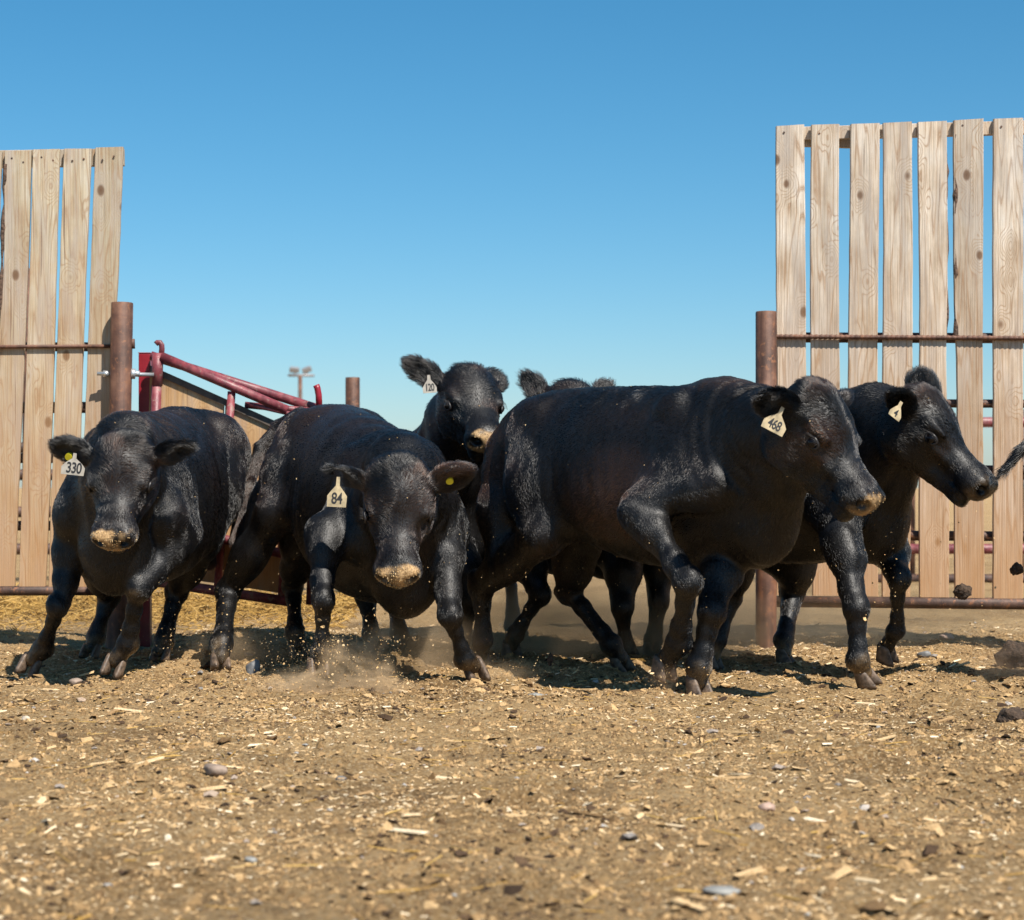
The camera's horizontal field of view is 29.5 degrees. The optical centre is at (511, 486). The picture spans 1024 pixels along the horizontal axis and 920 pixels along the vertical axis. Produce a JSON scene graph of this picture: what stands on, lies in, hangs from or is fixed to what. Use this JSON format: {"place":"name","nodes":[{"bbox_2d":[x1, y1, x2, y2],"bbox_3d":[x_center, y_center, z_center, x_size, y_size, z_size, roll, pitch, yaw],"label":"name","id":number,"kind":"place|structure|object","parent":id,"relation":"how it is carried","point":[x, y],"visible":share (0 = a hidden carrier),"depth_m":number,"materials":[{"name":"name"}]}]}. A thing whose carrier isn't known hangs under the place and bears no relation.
{"place":"outdoors","nodes":[
{"label":"outdoors","id":0,"kind":"place"},
{"bbox_2d":[335,776,346,780],"bbox_3d":[-0.478,0.823,5.454,0.030,0.023,0.022,0,0,22],"label":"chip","id":1,"kind":"object","parent":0,"point":[337,777],"visible":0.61,"depth_m":5.45,"materials":[{"name":"beige wood"}]},
{"bbox_2d":[0,488,1023,919],"bbox_3d":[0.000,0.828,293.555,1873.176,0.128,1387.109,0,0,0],"label":"ground","id":2,"kind":"structure","parent":0,"point":[596,594],"depth_m":5.50,"materials":[{"name":"brown soil"}]},
{"bbox_2d":[17,268,51,554],"bbox_3d":[-4.585,-0.442,17.052,2.237,2.942,0.201,0,0,0],"label":"corral fence","id":3,"kind":"object","parent":2,"relation":"on","point":[19,515],"visible":0.02,"depth_m":17.05,"materials":[{"name":"metal"}]},
{"bbox_2d":[0,147,124,595],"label":"windbreak fence","id":4,"kind":"object","parent":2,"relation":"on","point":[39,406],"visible":0.85,"depth_m":10.00,"materials":[{"name":"brown wood"}]},
{"bbox_2d":[69,678,82,684],"bbox_3d":[-1.787,0.801,7.974,0.058,0.032,0.040,0,0,0],"label":"stone","id":5,"kind":"object","parent":2,"relation":"on","point":[73,681],"visible":0.96,"depth_m":7.96,"materials":[{"name":"white stone"}]},
{"bbox_2d":[97,302,153,649],"bbox_3d":[-1.976,0.071,9.930,0.285,2.018,0.110,0,0,0],"label":"gate post","id":6,"kind":"object","parent":2,"relation":"on","point":[122,373],"visible":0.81,"depth_m":9.88,"materials":[{"name":"metal"}]},
{"bbox_2d":[149,340,321,605],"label":"farm gate","id":7,"kind":"structure","parent":6,"relation":"attached to","point":[166,389],"depth_m":10.02,"materials":[{"name":"red metal"}]},
{"bbox_2d":[14,406,251,678],"bbox_3d":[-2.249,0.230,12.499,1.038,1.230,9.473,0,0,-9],"label":"bull","id":8,"kind":"object","parent":2,"relation":"on","point":[146,505],"visible":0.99,"depth_m":8.32,"materials":[{"name":"black"}]},
{"bbox_2d":[138,352,151,646],"bbox_3d":[-1.913,0.167,10.150,0.064,1.725,0.064,0,0,0],"label":"square post","id":9,"kind":"object","parent":2,"relation":"on","point":[145,363],"visible":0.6,"depth_m":10.12,"materials":[{"name":"red metal"}]},
{"bbox_2d":[204,763,227,776],"bbox_3d":[-0.840,0.805,5.514,0.052,0.038,0.066,0,0,-30],"label":"stone","id":10,"kind":"object","parent":2,"relation":"on","point":[212,769],"visible":1,"depth_m":5.49,"materials":[{"name":"white stone"}]},
{"bbox_2d":[245,856,257,863],"bbox_3d":[-0.574,0.824,4.285,0.029,0.015,0.021,0,0,25],"label":"stone","id":11,"kind":"object","parent":2,"relation":"on","point":[251,859],"visible":0.94,"depth_m":4.28,"materials":[{"name":"stone"}]},
{"bbox_2d":[246,659,259,674],"bbox_3d":[-1.141,0.805,8.575,0.066,0.086,0.057,0,0,0],"label":"stone","id":12,"kind":"object","parent":2,"relation":"on","point":[252,666],"visible":0.72,"depth_m":8.55,"materials":[{"name":"grey stone"}]},
{"bbox_2d":[288,366,313,398],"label":"flood light pole","id":13,"kind":"object","parent":2,"relation":"on","point":[305,370],"visible":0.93,"depth_m":61.95,"materials":[{"name":"metal"}]},
{"bbox_2d":[208,404,490,680],"bbox_3d":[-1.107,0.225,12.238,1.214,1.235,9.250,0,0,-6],"label":"bull","id":14,"kind":"object","parent":2,"relation":"on","point":[373,499],"visible":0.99,"depth_m":8.17,"materials":[{"name":"black"}]},
{"bbox_2d":[345,377,359,407],"bbox_3d":[-1.229,0.120,15.000,0.110,1.918,0.110,0,0,0],"label":"gate post","id":15,"kind":"object","parent":2,"relation":"on","point":[352,391],"visible":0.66,"depth_m":14.95,"materials":[{"name":"metal"}]},
{"bbox_2d":[354,353,551,655],"bbox_3d":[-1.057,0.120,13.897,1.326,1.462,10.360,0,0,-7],"label":"cow","id":16,"kind":"object","parent":2,"relation":"on","point":[465,408],"visible":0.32,"depth_m":9.16},
{"bbox_2d":[0,623,1023,919],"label":"wood chips","id":17,"kind":"object","parent":2,"relation":"on","point":[844,869],"visible":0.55,"depth_m":5.57,"materials":[{"name":"beige wood"}]},
{"bbox_2d":[0,583,1023,919],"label":"straw","id":18,"kind":"object","parent":2,"relation":"on","point":[26,607],"visible":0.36,"depth_m":11.68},
{"bbox_2d":[0,618,1023,919],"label":"pebbles","id":19,"kind":"object","parent":2,"relation":"on","point":[418,748],"visible":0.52,"depth_m":5.50,"materials":[{"name":"stone"}]},
{"bbox_2d":[0,628,1023,919],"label":"soil crumbs","id":20,"kind":"object","parent":2,"relation":"on","point":[796,880],"visible":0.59,"depth_m":5.40,"materials":[{"name":"brown soil"}]},
{"bbox_2d":[0,627,1023,919],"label":"dung crumbs","id":21,"kind":"object","parent":2,"relation":"on","point":[522,861],"visible":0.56,"depth_m":5.60,"materials":[{"name":"brown soil"}]},
{"bbox_2d":[528,693,543,695],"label":"stone","id":22,"kind":"object","parent":2,"relation":"on","point":[535,694],"visible":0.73,"depth_m":7.62,"materials":[{"name":"stone"}]},
{"bbox_2d":[547,652,552,665],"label":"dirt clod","id":23,"kind":"object","parent":2,"relation":"on","point":[550,659],"visible":1,"depth_m":8.29,"materials":[{"name":"black soil"}]},
{"bbox_2d":[472,367,671,656],"bbox_3d":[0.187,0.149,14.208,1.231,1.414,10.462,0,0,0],"label":"cow","id":24,"kind":"object","parent":2,"relation":"on","point":[625,575],"visible":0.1,"depth_m":9.31},
{"bbox_2d":[467,374,885,694],"bbox_3d":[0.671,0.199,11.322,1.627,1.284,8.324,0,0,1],"label":"bull","id":25,"kind":"object","parent":2,"relation":"on","point":[700,488],"visible":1,"depth_m":7.73,"materials":[{"name":"black"}]},
{"bbox_2d":[702,885,740,895],"bbox_3d":[0.429,0.828,3.985,0.080,0.017,0.056,0,0,0],"label":"stone","id":26,"kind":"object","parent":2,"relation":"on","point":[720,890],"visible":1,"depth_m":3.97,"materials":[{"name":"stone"}]},
{"bbox_2d":[756,311,776,648],"bbox_3d":[1.297,0.094,9.930,0.106,1.971,0.106,0,0,0],"label":"gate post","id":27,"kind":"object","parent":2,"relation":"on","point":[766,374],"visible":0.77,"depth_m":9.88,"materials":[{"name":"metal"}]},
{"bbox_2d":[758,802,774,811],"bbox_3d":[0.650,0.824,4.982,0.040,0.031,0.036,0,0,38],"label":"stone","id":28,"kind":"object","parent":2,"relation":"on","point":[768,806],"visible":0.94,"depth_m":4.97,"materials":[{"name":"beige stone"}]},
{"bbox_2d":[712,365,998,689],"bbox_3d":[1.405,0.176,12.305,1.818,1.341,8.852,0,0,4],"label":"cow","id":29,"kind":"object","parent":2,"relation":"on","point":[910,433],"visible":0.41,"depth_m":8.14},
{"bbox_2d":[775,118,1023,609],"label":"windbreak fence","id":30,"kind":"object","parent":2,"relation":"on","point":[862,337],"visible":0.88,"depth_m":9.91,"materials":[{"name":"brown wood"}]},
{"bbox_2d":[917,651,930,656],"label":"stone","id":31,"kind":"object","parent":2,"relation":"on","point":[926,653],"visible":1,"depth_m":9.46,"materials":[{"name":"grey stone"}]},
{"bbox_2d":[939,633,953,639],"bbox_3d":[2.345,0.814,10.498,0.085,0.041,0.062,0,0,0],"label":"stone","id":32,"kind":"object","parent":2,"relation":"on","point":[946,636],"visible":1,"depth_m":10.48,"materials":[{"name":"grey stone"}]},
{"bbox_2d":[878,409,1023,582],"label":"corral fence","id":33,"kind":"object","parent":2,"relation":"on","point":[987,422],"visible":0.02,"depth_m":16.81,"materials":[{"name":"metal"}]},
{"bbox_2d":[988,439,1023,487],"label":"cow","id":34,"kind":"object","parent":2,"relation":"on","point":[1016,454],"visible":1,"depth_m":7.87},
{"bbox_2d":[993,640,1023,668],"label":"dirt clod","id":35,"kind":"object","parent":2,"relation":"on","point":[1011,655],"visible":0.87,"depth_m":8.96,"materials":[{"name":"brown soil"}]},
{"bbox_2d":[996,707,1023,722],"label":"dirt clod","id":36,"kind":"object","parent":2,"relation":"on","point":[1007,714],"visible":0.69,"depth_m":6.90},
{"bbox_2d":[0,0,1023,487],"label":"sky","id":37,"kind":"structure","parent":0,"point":[340,189],"materials":[{"name":"blue"}]},
{"bbox_2d":[139,470,1015,695],"bbox_3d":[0.194,0.237,8.046,4.184,1.171,1.539,0,0,10],"label":"flying chaff","id":38,"kind":"object","parent":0,"point":[407,683],"visible":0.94,"depth_m":7.88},
{"bbox_2d":[953,583,971,599],"bbox_3d":[1.921,0.449,8.299,0.080,0.074,0.058,0,0,0],"label":"dirt clod","id":39,"kind":"object","parent":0,"point":[961,591],"visible":1,"depth_m":8.28,"materials":[{"name":"brown soil"}]},
{"bbox_2d":[1009,562,1023,575],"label":"dirt clod","id":40,"kind":"object","parent":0,"point":[1016,568],"visible":1,"depth_m":8.29,"materials":[{"name":"black soil"}]}
]}

